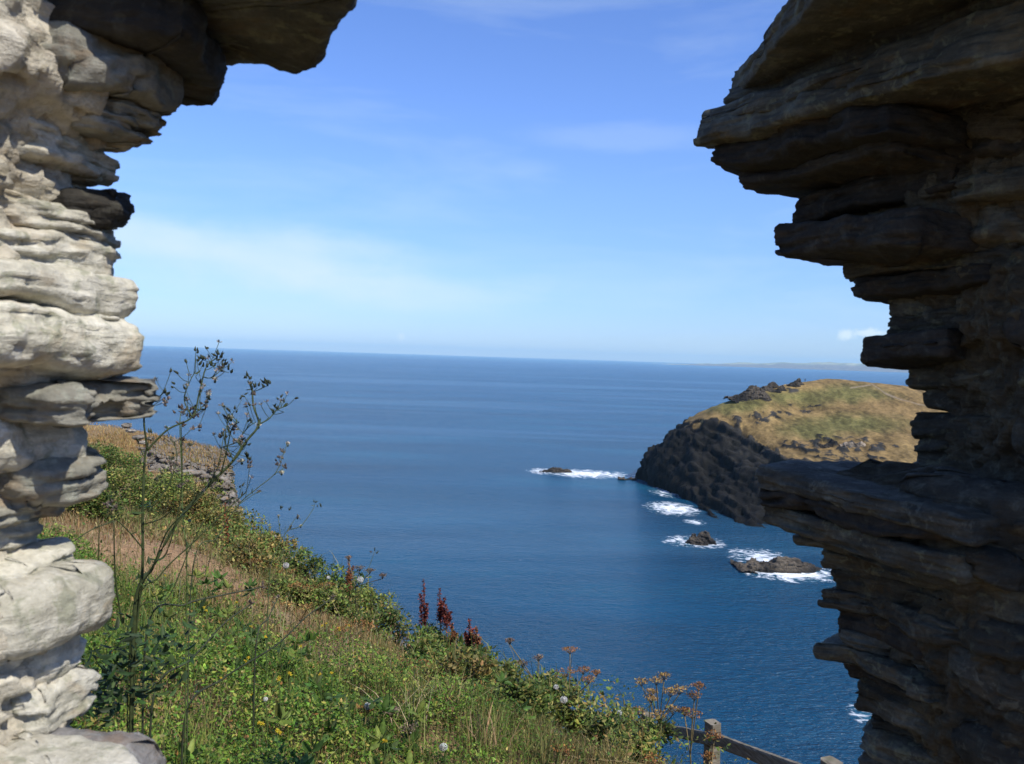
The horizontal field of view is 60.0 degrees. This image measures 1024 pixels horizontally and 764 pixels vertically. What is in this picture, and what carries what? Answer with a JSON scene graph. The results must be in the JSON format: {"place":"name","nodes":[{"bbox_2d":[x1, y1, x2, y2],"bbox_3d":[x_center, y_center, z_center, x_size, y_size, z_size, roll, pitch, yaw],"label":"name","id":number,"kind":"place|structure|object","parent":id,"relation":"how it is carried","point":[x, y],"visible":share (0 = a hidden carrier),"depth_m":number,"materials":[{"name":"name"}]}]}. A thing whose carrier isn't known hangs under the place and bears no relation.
{"place":"outdoors","nodes":[
{"label":"outdoors","id":0,"kind":"place"},
{"bbox_2d":[0,0,356,763],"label":"ruined wall","id":1,"kind":"structure","parent":0,"point":[84,84],"depth_m":1.10,"materials":[{"name":"grey stone"}]},
{"bbox_2d":[39,422,711,763],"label":"ground","id":2,"kind":"structure","parent":0,"point":[148,551],"depth_m":8.33,"materials":[{"name":"green plant"}]},
{"bbox_2d":[62,484,129,520],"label":"shrub","id":3,"kind":"object","parent":2,"relation":"on","point":[98,508],"visible":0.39,"depth_m":11.02,"materials":[{"name":"green plant"}]},
{"bbox_2d":[87,439,146,494],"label":"shrub","id":4,"kind":"object","parent":2,"relation":"on","point":[111,459],"visible":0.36,"depth_m":16.05,"materials":[{"name":"green plant"}]},
{"bbox_2d":[121,423,131,427],"bbox_3d":[-8.062,0.911,18.555,0.224,0.121,0.195,2,2,0],"label":"loose stone","id":5,"kind":"object","parent":2,"relation":"on","point":[126,425],"visible":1,"depth_m":18.49,"materials":[{"name":"grey stone"}]},
{"bbox_2d":[125,429,135,432],"bbox_3d":[-7.977,1.024,18.546,0.240,0.081,0.141,2,2,0],"label":"loose stone","id":6,"kind":"object","parent":2,"relation":"on","point":[130,430],"visible":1,"depth_m":18.51,"materials":[{"name":"grey stone"}]},
{"bbox_2d":[132,434,144,439],"bbox_3d":[-7.817,1.159,18.559,0.261,0.127,0.162,2,2,0],"label":"loose stone","id":7,"kind":"object","parent":2,"relation":"on","point":[140,436],"visible":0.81,"depth_m":18.51,"materials":[{"name":"grey stone"}]},
{"bbox_2d":[105,459,185,509],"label":"shrub","id":8,"kind":"object","parent":2,"relation":"on","point":[156,492],"visible":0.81,"depth_m":13.41,"materials":[{"name":"green plant"}]},
{"bbox_2d":[122,466,198,511],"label":"shrub","id":9,"kind":"object","parent":2,"relation":"on","point":[190,481],"visible":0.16,"depth_m":15.52,"materials":[{"name":"green plant"}]},
{"bbox_2d":[160,574,166,622],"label":"yellow flower","id":10,"kind":"object","parent":2,"relation":"on","point":[166,595],"visible":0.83,"depth_m":6.45,"materials":[{"name":"green plant"}]},
{"bbox_2d":[87,430,243,525],"bbox_3d":[-8.105,2.331,21.086,5.278,2.080,6.230,2,2,0],"label":"rock outcrop","id":11,"kind":"object","parent":2,"relation":"on","point":[203,465],"visible":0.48,"depth_m":20.08,"materials":[{"name":"stone"}]},
{"bbox_2d":[147,460,155,463],"bbox_3d":[-7.562,1.671,18.575,0.180,0.097,0.165,1,2,-30],"label":"loose stone","id":12,"kind":"object","parent":11,"relation":"on","point":[151,461],"visible":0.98,"depth_m":18.53,"materials":[{"name":"grey stone"}]},
{"bbox_2d":[170,410,187,763],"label":"sow thistle","id":13,"kind":"object","parent":2,"relation":"on","point":[183,425],"visible":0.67,"depth_m":3.43,"materials":[{"name":"green plant"}]},
{"bbox_2d":[69,340,297,732],"bbox_3d":[-1.221,0.814,2.979,0.845,1.932,0.677,2,2,0],"label":"sow thistle","id":14,"kind":"object","parent":2,"relation":"on","point":[132,639],"visible":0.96,"depth_m":3.02,"materials":[{"name":"green plant"}]},
{"bbox_2d":[115,717,260,763],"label":"grass tuft","id":15,"kind":"object","parent":2,"relation":"on","point":[164,747],"visible":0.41,"depth_m":3.69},
{"bbox_2d":[158,476,219,522],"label":"shrub","id":16,"kind":"object","parent":2,"relation":"on","point":[196,505],"visible":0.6,"depth_m":15.00,"materials":[{"name":"green plant"}]},
{"bbox_2d":[145,689,243,763],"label":"grass tuft","id":17,"kind":"object","parent":2,"relation":"on","point":[201,739],"visible":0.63,"depth_m":3.99,"materials":[{"name":"plant"}]},
{"bbox_2d":[149,598,254,737],"bbox_3d":[-1.252,1.378,3.588,0.025,0.941,0.440,3,2,42],"label":"dead stalk","id":18,"kind":"object","parent":2,"relation":"on","point":[172,669],"visible":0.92,"depth_m":3.50,"materials":[{"name":"brown dry plant stem"}]},
{"bbox_2d":[141,581,264,733],"bbox_3d":[-1.284,1.357,3.699,0.511,0.996,0.037,1,2,-38],"label":"dead stalk","id":19,"kind":"object","parent":2,"relation":"on","point":[142,711],"visible":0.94,"depth_m":3.55,"materials":[{"name":"brown plant"}]},
{"bbox_2d":[203,606,207,671],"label":"yellow flower","id":20,"kind":"object","parent":2,"relation":"on","point":[206,610],"visible":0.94,"depth_m":5.45,"materials":[{"name":"green plant"}]},
{"bbox_2d":[174,499,245,532],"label":"shrub","id":21,"kind":"object","parent":2,"relation":"on","point":[216,513],"visible":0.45,"depth_m":14.56,"materials":[{"name":"green plant"}]},
{"bbox_2d":[203,505,243,527],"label":"shrub","id":22,"kind":"object","parent":2,"relation":"on","point":[222,508],"visible":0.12,"depth_m":15.61,"materials":[{"name":"green plant"}]},
{"bbox_2d":[219,675,227,737],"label":"yellow flower","id":23,"kind":"object","parent":2,"relation":"on","point":[222,702],"visible":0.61,"depth_m":4.66,"materials":[{"name":"green plant"}]},
{"bbox_2d":[218,503,231,538],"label":"dock plant","id":24,"kind":"object","parent":2,"relation":"on","point":[226,527],"visible":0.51,"depth_m":14.06,"materials":[{"name":"green plant"}]},
{"bbox_2d":[215,530,234,545],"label":"dock plant","id":25,"kind":"object","parent":2,"relation":"on","point":[230,542],"visible":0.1,"depth_m":12.52,"materials":[{"name":"green plant"}]},
{"bbox_2d":[206,744,244,763],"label":"grass tuft","id":26,"kind":"object","parent":2,"relation":"on","point":[227,759],"visible":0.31,"depth_m":4.00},
{"bbox_2d":[186,441,289,763],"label":"sow thistle","id":27,"kind":"object","parent":2,"relation":"on","point":[282,457],"visible":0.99,"depth_m":3.74,"materials":[{"name":"green plant"}]},
{"bbox_2d":[235,602,240,683],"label":"yellow flower","id":28,"kind":"object","parent":2,"relation":"on","point":[237,625],"visible":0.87,"depth_m":5.85,"materials":[{"name":"green plant"}]},
{"bbox_2d":[249,626,252,701],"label":"yellow flower","id":29,"kind":"object","parent":2,"relation":"on","point":[249,658],"visible":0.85,"depth_m":5.25,"materials":[{"name":"green plant"}]},
{"bbox_2d":[215,529,292,573],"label":"shrub","id":30,"kind":"object","parent":2,"relation":"on","point":[243,553],"visible":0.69,"depth_m":10.44,"materials":[{"name":"green plant"}]},
{"bbox_2d":[181,594,335,763],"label":"dead stalk","id":31,"kind":"object","parent":2,"relation":"on","point":[227,675],"visible":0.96,"depth_m":3.72,"materials":[{"name":"brown dry plant stem"}]},
{"bbox_2d":[257,721,264,763],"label":"yellow flower","id":32,"kind":"object","parent":2,"relation":"on","point":[260,722],"visible":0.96,"depth_m":4.05,"materials":[{"name":"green plant"}]},
{"bbox_2d":[258,635,268,726],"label":"yellow flower","id":33,"kind":"object","parent":2,"relation":"on","point":[266,666],"visible":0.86,"depth_m":4.95,"materials":[{"name":"green plant"}]},
{"bbox_2d":[263,697,267,751],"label":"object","id":34,"kind":"object","parent":2,"relation":"on","point":[265,699],"visible":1,"depth_m":4.45,"materials":[{"name":"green plant"}]},
{"bbox_2d":[252,594,279,749],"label":"dead stalk","id":35,"kind":"object","parent":2,"relation":"on","point":[277,597],"visible":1,"depth_m":4.44,"materials":[{"name":"brown plant"}]},
{"bbox_2d":[238,518,298,557],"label":"shrub","id":36,"kind":"object","parent":2,"relation":"on","point":[279,537],"visible":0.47,"depth_m":14.54,"materials":[{"name":"green plant"}]},
{"bbox_2d":[273,676,280,740],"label":"yellow flower","id":37,"kind":"object","parent":2,"relation":"on","point":[278,677],"visible":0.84,"depth_m":4.65,"materials":[{"name":"green plant"}]},
{"bbox_2d":[275,728,281,761],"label":"yellow flower","id":38,"kind":"object","parent":2,"relation":"on","point":[279,732],"visible":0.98,"depth_m":3.95,"materials":[{"name":"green plant"}]},
{"bbox_2d":[283,563,288,597],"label":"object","id":39,"kind":"object","parent":2,"relation":"on","point":[286,565],"visible":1,"depth_m":9.26,"materials":[{"name":"white plant"}]},
{"bbox_2d":[287,672,291,755],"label":"yellow flower","id":40,"kind":"object","parent":2,"relation":"on","point":[289,673],"visible":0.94,"depth_m":4.76,"materials":[{"name":"green plant"}]},
{"bbox_2d":[266,500,321,647],"bbox_3d":[-1.413,1.408,5.701,0.285,1.277,0.332,2,2,0],"label":"hawkbit","id":41,"kind":"object","parent":2,"relation":"on","point":[290,526],"visible":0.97,"depth_m":5.60,"materials":[{"name":"green plant"}]},
{"bbox_2d":[276,600,312,630],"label":"umbel plant","id":42,"kind":"object","parent":2,"relation":"on","point":[307,607],"visible":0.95,"depth_m":7.92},
{"bbox_2d":[268,540,328,578],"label":"shrub","id":43,"kind":"object","parent":2,"relation":"on","point":[312,562],"visible":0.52,"depth_m":12.84,"materials":[{"name":"green plant"}]},
{"bbox_2d":[299,645,304,715],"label":"yellow flower","id":44,"kind":"object","parent":2,"relation":"on","point":[300,646],"visible":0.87,"depth_m":5.25,"materials":[{"name":"green plant"}]},
{"bbox_2d":[259,560,353,618],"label":"shrub","id":45,"kind":"object","parent":2,"relation":"on","point":[342,604],"visible":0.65,"depth_m":9.59,"materials":[{"name":"green plant"}]},
{"bbox_2d":[286,581,335,609],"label":"umbel plant","id":46,"kind":"object","parent":2,"relation":"on","point":[296,586],"visible":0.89,"depth_m":9.50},
{"bbox_2d":[37,519,586,763],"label":"herb carpet","id":47,"kind":"object","parent":2,"relation":"on","point":[238,656],"visible":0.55,"depth_m":5.32,"materials":[{"name":"green plant"}]},
{"bbox_2d":[318,672,321,738],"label":"yellow flower","id":48,"kind":"object","parent":2,"relation":"on","point":[320,673],"visible":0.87,"depth_m":5.06,"materials":[{"name":"green plant"}]},
{"bbox_2d":[321,622,329,676],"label":"yellow flower","id":49,"kind":"object","parent":2,"relation":"on","point":[326,623],"visible":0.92,"depth_m":6.26,"materials":[{"name":"green plant"}]},
{"bbox_2d":[327,672,332,755],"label":"yellow flower","id":50,"kind":"object","parent":2,"relation":"on","point":[332,697],"visible":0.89,"depth_m":5.06,"materials":[{"name":"green plant"}]},
{"bbox_2d":[308,555,371,600],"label":"shrub","id":51,"kind":"object","parent":2,"relation":"on","point":[340,579],"visible":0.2,"depth_m":11.77,"materials":[{"name":"green plant"}]},
{"bbox_2d":[341,560,353,600],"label":"dock plant","id":52,"kind":"object","parent":2,"relation":"on","point":[348,577],"visible":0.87,"depth_m":11.27,"materials":[{"name":"brown plant"}]},
{"bbox_2d":[332,703,374,746],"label":"umbel plant","id":53,"kind":"object","parent":2,"relation":"on","point":[365,714],"visible":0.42,"depth_m":5.26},
{"bbox_2d":[336,619,376,638],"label":"umbel plant","id":54,"kind":"object","parent":2,"relation":"on","point":[353,626],"visible":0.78,"depth_m":8.41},
{"bbox_2d":[357,576,363,617],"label":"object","id":55,"kind":"object","parent":2,"relation":"on","point":[360,579],"visible":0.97,"depth_m":9.87,"materials":[{"name":"white plant"}]},
{"bbox_2d":[345,555,386,608],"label":"umbel plant","id":56,"kind":"object","parent":2,"relation":"on","point":[370,570],"visible":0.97,"depth_m":10.35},
{"bbox_2d":[364,703,369,728],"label":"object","id":57,"kind":"object","parent":2,"relation":"on","point":[366,705],"visible":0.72,"depth_m":5.25,"materials":[{"name":"grey plant"}]},
{"bbox_2d":[357,548,378,625],"bbox_3d":[-1.493,2.176,9.134,0.222,0.937,0.056,1,2,-31],"label":"hawkbit","id":58,"kind":"object","parent":2,"relation":"on","point":[361,584],"visible":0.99,"depth_m":9.07,"materials":[{"name":"green plant"}]},
{"bbox_2d":[340,571,399,618],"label":"shrub","id":59,"kind":"object","parent":2,"relation":"on","point":[368,591],"visible":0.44,"depth_m":10.86,"materials":[{"name":"green plant"}]},
{"bbox_2d":[341,595,415,644],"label":"shrub","id":60,"kind":"object","parent":2,"relation":"on","point":[383,619],"visible":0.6,"depth_m":10.22,"materials":[{"name":"green plant"}]},
{"bbox_2d":[348,666,444,737],"bbox_3d":[-0.699,2.026,5.608,0.746,0.484,0.304,1,2,-26],"label":"grass tuft","id":61,"kind":"object","parent":2,"relation":"on","point":[407,702],"visible":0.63,"depth_m":5.65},
{"bbox_2d":[45,447,749,763],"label":"undergrowth","id":62,"kind":"object","parent":2,"relation":"on","point":[252,524],"visible":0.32,"depth_m":7.97,"materials":[{"name":"green plant"}]},
{"bbox_2d":[383,705,419,750],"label":"umbel plant","id":63,"kind":"object","parent":2,"relation":"on","point":[411,727],"visible":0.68,"depth_m":5.28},
{"bbox_2d":[391,655,432,673],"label":"umbel plant","id":64,"kind":"object","parent":2,"relation":"on","point":[412,662],"visible":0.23,"depth_m":7.28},
{"bbox_2d":[408,579,428,651],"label":"dock plant","id":65,"kind":"object","parent":2,"relation":"on","point":[424,611],"visible":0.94,"depth_m":9.76,"materials":[{"name":"brown plant"}]},
{"bbox_2d":[390,619,473,661],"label":"shrub","id":66,"kind":"object","parent":2,"relation":"on","point":[430,639],"visible":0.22,"depth_m":9.57,"materials":[{"name":"green plant"}]},
{"bbox_2d":[439,743,447,763],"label":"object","id":67,"kind":"object","parent":2,"relation":"on","point":[442,747],"visible":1,"depth_m":5.06,"materials":[{"name":"white plant"}]},
{"bbox_2d":[390,615,499,686],"bbox_3d":[-0.633,2.506,7.934,1.071,0.690,0.819,2,2,0],"label":"shrub","id":68,"kind":"object","parent":2,"relation":"on","point":[426,650],"visible":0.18,"depth_m":8.10,"materials":[{"name":"green plant"}]},
{"bbox_2d":[393,629,499,692],"bbox_3d":[-0.536,2.262,7.034,0.897,0.661,0.651,1,2,-13],"label":"shrub","id":69,"kind":"object","parent":2,"relation":"on","point":[477,665],"visible":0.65,"depth_m":7.04,"materials":[{"name":"green plant"}]},
{"bbox_2d":[441,604,452,640],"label":"dock plant","id":70,"kind":"object","parent":2,"relation":"on","point":[446,618],"visible":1,"depth_m":9.58,"materials":[{"name":"red plant"}]},
{"bbox_2d":[433,588,462,660],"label":"dock plant","id":71,"kind":"object","parent":2,"relation":"on","point":[441,605],"visible":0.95,"depth_m":9.67,"materials":[{"name":"red plant"}]},
{"bbox_2d":[447,622,457,647],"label":"dock plant","id":72,"kind":"object","parent":2,"relation":"on","point":[455,634],"visible":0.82,"depth_m":9.37,"materials":[{"name":"red plant"}]},
{"bbox_2d":[412,666,505,726],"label":"grass tuft","id":73,"kind":"object","parent":2,"relation":"on","point":[448,684],"visible":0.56,"depth_m":6.06,"materials":[{"name":"plant"}]},
{"bbox_2d":[461,618,474,645],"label":"dock plant","id":74,"kind":"object","parent":2,"relation":"on","point":[467,636],"visible":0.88,"depth_m":9.17,"materials":[{"name":"red plant"}]},
{"bbox_2d":[469,626,482,648],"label":"dock plant","id":75,"kind":"object","parent":2,"relation":"on","point":[477,641],"visible":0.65,"depth_m":9.11,"materials":[{"name":"red plant"}]},
{"bbox_2d":[428,631,524,687],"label":"shrub","id":76,"kind":"object","parent":2,"relation":"on","point":[478,654],"visible":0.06,"depth_m":9.07,"materials":[{"name":"green plant"}]},
{"bbox_2d":[459,699,527,763],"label":"grass tuft","id":77,"kind":"object","parent":2,"relation":"on","point":[485,729],"visible":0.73,"depth_m":5.54,"materials":[{"name":"plant"}]},
{"bbox_2d":[459,661,556,725],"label":"shrub","id":78,"kind":"object","parent":2,"relation":"on","point":[537,696],"visible":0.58,"depth_m":7.27,"materials":[{"name":"green plant"}]},
{"bbox_2d":[458,640,573,695],"bbox_3d":[0.076,2.913,8.602,1.327,0.719,0.762,2,2,0],"label":"shrub","id":79,"kind":"object","parent":2,"relation":"on","point":[510,671],"visible":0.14,"depth_m":8.66,"materials":[{"name":"green plant"}]},
{"bbox_2d":[505,638,543,683],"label":"umbel plant","id":80,"kind":"object","parent":2,"relation":"on","point":[538,655],"visible":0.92,"depth_m":8.24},
{"bbox_2d":[503,653,584,723],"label":"shrub","id":81,"kind":"object","parent":2,"relation":"on","point":[554,680],"visible":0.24,"depth_m":8.29,"materials":[{"name":"green plant"}]},
{"bbox_2d":[513,708,579,763],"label":"grass tuft","id":82,"kind":"object","parent":2,"relation":"on","point":[548,749],"visible":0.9,"depth_m":5.56,"materials":[{"name":"plant"}]},
{"bbox_2d":[553,684,558,718],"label":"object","id":83,"kind":"object","parent":2,"relation":"on","point":[556,687],"visible":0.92,"depth_m":7.78,"materials":[{"name":"white plant"}]},
{"bbox_2d":[560,696,567,730],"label":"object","id":84,"kind":"object","parent":2,"relation":"on","point":[564,699],"visible":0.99,"depth_m":7.47,"materials":[{"name":"white plant"}]},
{"bbox_2d":[554,646,600,712],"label":"umbel plant","id":85,"kind":"object","parent":2,"relation":"on","point":[585,667],"visible":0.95,"depth_m":7.91,"materials":[{"name":"plant"}]},
{"bbox_2d":[537,676,640,744],"bbox_3d":[0.630,2.901,7.928,1.101,0.831,0.765,2,2,0],"label":"shrub","id":86,"kind":"object","parent":2,"relation":"on","point":[576,719],"visible":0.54,"depth_m":7.77,"materials":[{"name":"green plant"}]},
{"bbox_2d":[560,730,639,763],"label":"grass tuft","id":87,"kind":"object","parent":2,"relation":"on","point":[618,749],"visible":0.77,"depth_m":5.89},
{"bbox_2d":[550,744,664,763],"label":"shrub","id":88,"kind":"object","parent":2,"relation":"on","point":[648,758],"visible":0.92,"depth_m":5.69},
{"bbox_2d":[585,690,682,762],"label":"shrub","id":89,"kind":"object","parent":2,"relation":"on","point":[603,729],"visible":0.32,"depth_m":7.36,"materials":[{"name":"green plant"}]},
{"bbox_2d":[605,695,674,763],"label":"shrub","id":90,"kind":"object","parent":2,"relation":"on","point":[651,731],"visible":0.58,"depth_m":6.71,"materials":[{"name":"green plant"}]},
{"bbox_2d":[632,694,681,760],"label":"umbel plant","id":91,"kind":"object","parent":2,"relation":"on","point":[661,711],"visible":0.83,"depth_m":6.82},
{"bbox_2d":[634,671,689,755],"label":"umbel plant","id":92,"kind":"object","parent":2,"relation":"on","point":[663,675],"visible":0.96,"depth_m":6.94,"materials":[{"name":"plant"}]},
{"bbox_2d":[678,681,705,763],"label":"umbel plant","id":93,"kind":"object","parent":2,"relation":"on","point":[698,684],"visible":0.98,"depth_m":6.66,"materials":[{"name":"plant"}]},
{"bbox_2d":[700,729,723,763],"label":"umbel plant","id":94,"kind":"object","parent":2,"relation":"on","point":[709,754],"visible":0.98,"depth_m":6.42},
{"bbox_2d":[611,712,842,763],"bbox_3d":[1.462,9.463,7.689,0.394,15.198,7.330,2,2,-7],"label":"post and rail fence","id":95,"kind":"object","parent":2,"relation":"on","point":[752,753],"visible":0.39,"depth_m":6.69,"materials":[{"name":"wood"}]},
{"bbox_2d":[87,0,890,363],"label":"sky","id":96,"kind":"structure","parent":0,"point":[483,178],"materials":[{"name":"blue"}]},
{"bbox_2d":[88,346,908,763],"bbox_3d":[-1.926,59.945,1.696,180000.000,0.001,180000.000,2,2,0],"label":"sea","id":97,"kind":"structure","parent":0,"point":[416,470],"depth_m":329.11,"materials":[{"name":"liquid"}]},
{"bbox_2d":[535,467,571,472],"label":"sea rock","id":98,"kind":"object","parent":97,"relation":"in","point":[555,470],"visible":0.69,"depth_m":467.50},
{"bbox_2d":[618,477,636,479],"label":"sea rock","id":99,"kind":"object","parent":97,"relation":"in","point":[630,478],"visible":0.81,"depth_m":446.33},
{"bbox_2d":[684,531,716,545],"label":"sea rock","id":100,"kind":"object","parent":97,"relation":"in","point":[703,538],"visible":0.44,"depth_m":294.18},
{"bbox_2d":[730,556,821,573],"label":"sea rock","id":101,"kind":"object","parent":97,"relation":"in","point":[784,564],"visible":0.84,"depth_m":257.91,"materials":[{"name":"stone"}]},
{"bbox_2d":[670,362,908,372],"bbox_3d":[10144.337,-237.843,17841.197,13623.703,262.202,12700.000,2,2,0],"label":"coast","id":102,"kind":"structure","parent":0,"point":[836,366],"depth_m":19357.43},
{"bbox_2d":[635,379,946,527],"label":"headland","id":103,"kind":"structure","parent":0,"point":[713,457],"depth_m":413.47,"materials":[{"name":"plant"}]},
{"bbox_2d":[723,385,771,402],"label":"rock outcrop","id":104,"kind":"object","parent":103,"relation":"on","point":[753,392],"visible":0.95,"depth_m":443.26,"materials":[{"name":"stone"}]},
{"bbox_2d":[761,382,786,392],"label":"rock outcrop","id":105,"kind":"object","parent":103,"relation":"on","point":[769,387],"visible":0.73,"depth_m":455.22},
{"bbox_2d":[786,378,803,386],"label":"rock outcrop","id":106,"kind":"object","parent":103,"relation":"on","point":[797,383],"visible":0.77,"depth_m":460.98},
{"bbox_2d":[816,438,838,447],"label":"rock outcrop","id":107,"kind":"object","parent":103,"relation":"on","point":[829,444],"visible":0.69,"depth_m":390.21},
{"bbox_2d":[838,441,865,447],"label":"rock outcrop","id":108,"kind":"object","parent":103,"relation":"on","point":[854,444],"visible":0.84,"depth_m":389.07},
{"bbox_2d":[693,0,1023,763],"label":"ruined wall","id":109,"kind":"structure","parent":0,"point":[883,140],"depth_m":1.81,"materials":[{"name":"stone"}]}
]}

